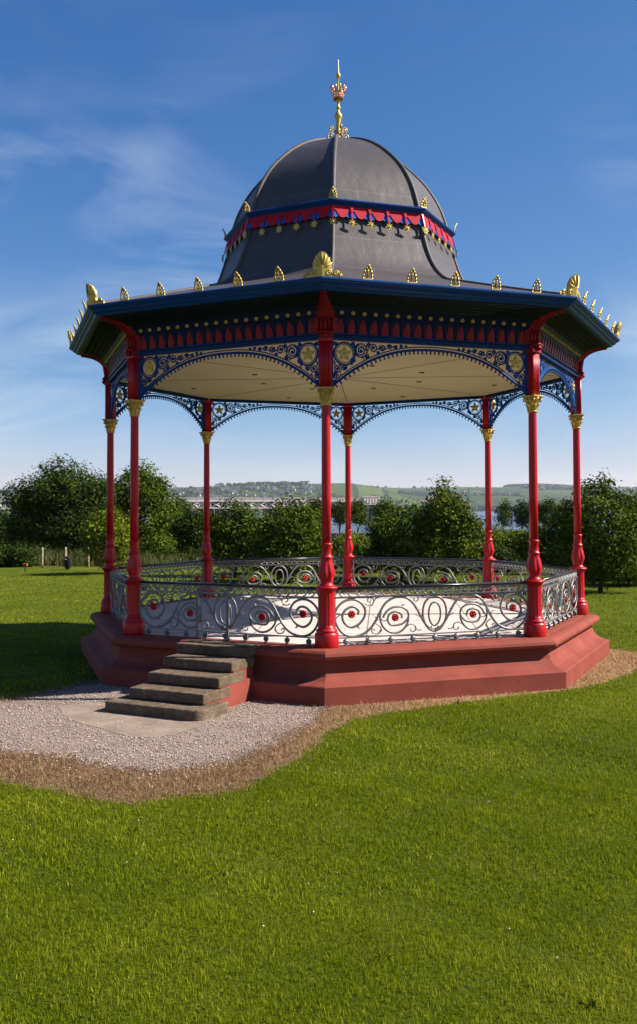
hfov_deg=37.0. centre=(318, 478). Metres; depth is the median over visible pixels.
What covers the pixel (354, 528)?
river water
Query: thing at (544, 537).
dark tree
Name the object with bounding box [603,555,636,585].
shrub
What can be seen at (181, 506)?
tree
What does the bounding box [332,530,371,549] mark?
shrub
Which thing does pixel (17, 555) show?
shrub
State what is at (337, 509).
street tree
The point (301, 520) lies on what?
bushy tree
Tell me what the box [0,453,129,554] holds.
broad tree
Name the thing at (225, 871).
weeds
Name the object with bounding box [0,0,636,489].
sky
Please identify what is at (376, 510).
tree
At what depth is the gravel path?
11.16 m
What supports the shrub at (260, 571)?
on the lawn at (80, 624)
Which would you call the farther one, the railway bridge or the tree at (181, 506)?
the railway bridge
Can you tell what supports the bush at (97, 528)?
on the lawn at (80, 624)
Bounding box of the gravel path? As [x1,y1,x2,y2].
[0,646,636,828]
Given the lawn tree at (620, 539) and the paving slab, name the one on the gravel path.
the paving slab
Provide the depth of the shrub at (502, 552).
41.35 m
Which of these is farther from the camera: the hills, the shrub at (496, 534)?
the hills
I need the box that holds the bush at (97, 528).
[74,508,140,569]
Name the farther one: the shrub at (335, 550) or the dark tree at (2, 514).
the dark tree at (2, 514)
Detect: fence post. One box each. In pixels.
[41,547,42,567]
[64,547,66,567]
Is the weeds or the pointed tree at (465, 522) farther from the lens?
the pointed tree at (465, 522)
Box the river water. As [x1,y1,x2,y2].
[9,511,614,532]
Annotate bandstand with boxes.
[67,60,621,720]
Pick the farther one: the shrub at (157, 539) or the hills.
the hills
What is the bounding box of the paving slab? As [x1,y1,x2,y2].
[59,703,212,737]
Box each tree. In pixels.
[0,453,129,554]
[0,508,26,548]
[104,458,183,549]
[160,504,228,556]
[165,492,195,532]
[196,493,269,578]
[233,493,340,582]
[304,495,331,532]
[331,497,344,535]
[351,495,370,532]
[356,492,442,580]
[366,492,397,525]
[396,474,494,582]
[491,497,514,529]
[507,496,528,528]
[538,495,560,526]
[538,509,584,571]
[543,468,636,592]
[622,483,636,549]
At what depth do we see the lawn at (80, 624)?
7.27 m
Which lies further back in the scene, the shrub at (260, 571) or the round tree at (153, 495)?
the round tree at (153, 495)
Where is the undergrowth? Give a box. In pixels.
[0,536,513,563]
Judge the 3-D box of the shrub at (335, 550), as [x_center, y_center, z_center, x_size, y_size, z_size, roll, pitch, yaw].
[0.287,3.240,41.941,2.169,2.063,2.147,0,-2,1]
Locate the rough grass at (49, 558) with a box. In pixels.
[1,546,555,566]
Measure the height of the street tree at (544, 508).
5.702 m
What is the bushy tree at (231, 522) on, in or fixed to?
on the lawn at (80, 624)
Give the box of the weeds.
[29,624,623,1012]
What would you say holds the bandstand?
on the lawn at (80, 624)
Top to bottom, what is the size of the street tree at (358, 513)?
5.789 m
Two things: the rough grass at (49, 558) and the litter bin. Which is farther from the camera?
the rough grass at (49, 558)
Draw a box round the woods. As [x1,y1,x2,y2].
[0,481,636,510]
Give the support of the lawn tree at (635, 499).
on the lawn at (80, 624)
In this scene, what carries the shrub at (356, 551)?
on the lawn at (80, 624)
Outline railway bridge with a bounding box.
[0,496,379,523]
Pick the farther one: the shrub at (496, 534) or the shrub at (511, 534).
the shrub at (496, 534)
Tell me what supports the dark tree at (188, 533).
on the lawn at (80, 624)
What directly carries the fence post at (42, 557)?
on the lawn at (80, 624)
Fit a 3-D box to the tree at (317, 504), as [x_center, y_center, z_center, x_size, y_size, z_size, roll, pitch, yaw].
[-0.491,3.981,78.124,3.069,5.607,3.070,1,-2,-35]
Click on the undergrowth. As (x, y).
(198, 551)
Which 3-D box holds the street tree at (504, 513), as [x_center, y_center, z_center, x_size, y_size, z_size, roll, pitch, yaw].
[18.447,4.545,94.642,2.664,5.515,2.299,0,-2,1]
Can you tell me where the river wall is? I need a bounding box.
[69,532,604,542]
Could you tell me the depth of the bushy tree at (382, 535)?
37.38 m
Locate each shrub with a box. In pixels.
[0,543,44,567]
[138,531,184,557]
[239,532,271,573]
[305,530,343,572]
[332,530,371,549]
[336,542,379,572]
[465,538,524,572]
[481,522,509,545]
[495,526,527,557]
[508,521,553,564]
[542,535,617,580]
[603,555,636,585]
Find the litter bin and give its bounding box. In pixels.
[64,556,70,568]
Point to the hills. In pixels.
(357, 490)
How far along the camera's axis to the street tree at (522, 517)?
92.19 m
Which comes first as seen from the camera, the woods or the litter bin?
the litter bin
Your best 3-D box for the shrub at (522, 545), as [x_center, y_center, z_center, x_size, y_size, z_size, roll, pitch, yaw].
[10.620,3.200,45.840,3.200,2.384,2.696,-1,-2,21]
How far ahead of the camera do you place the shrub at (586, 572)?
35.68 m
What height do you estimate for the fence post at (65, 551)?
1.185 m
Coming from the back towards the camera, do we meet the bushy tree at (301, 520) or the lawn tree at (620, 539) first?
the bushy tree at (301, 520)
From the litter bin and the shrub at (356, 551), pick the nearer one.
the shrub at (356, 551)
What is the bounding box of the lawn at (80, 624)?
[0,542,636,1023]
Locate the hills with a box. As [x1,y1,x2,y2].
[0,483,635,512]

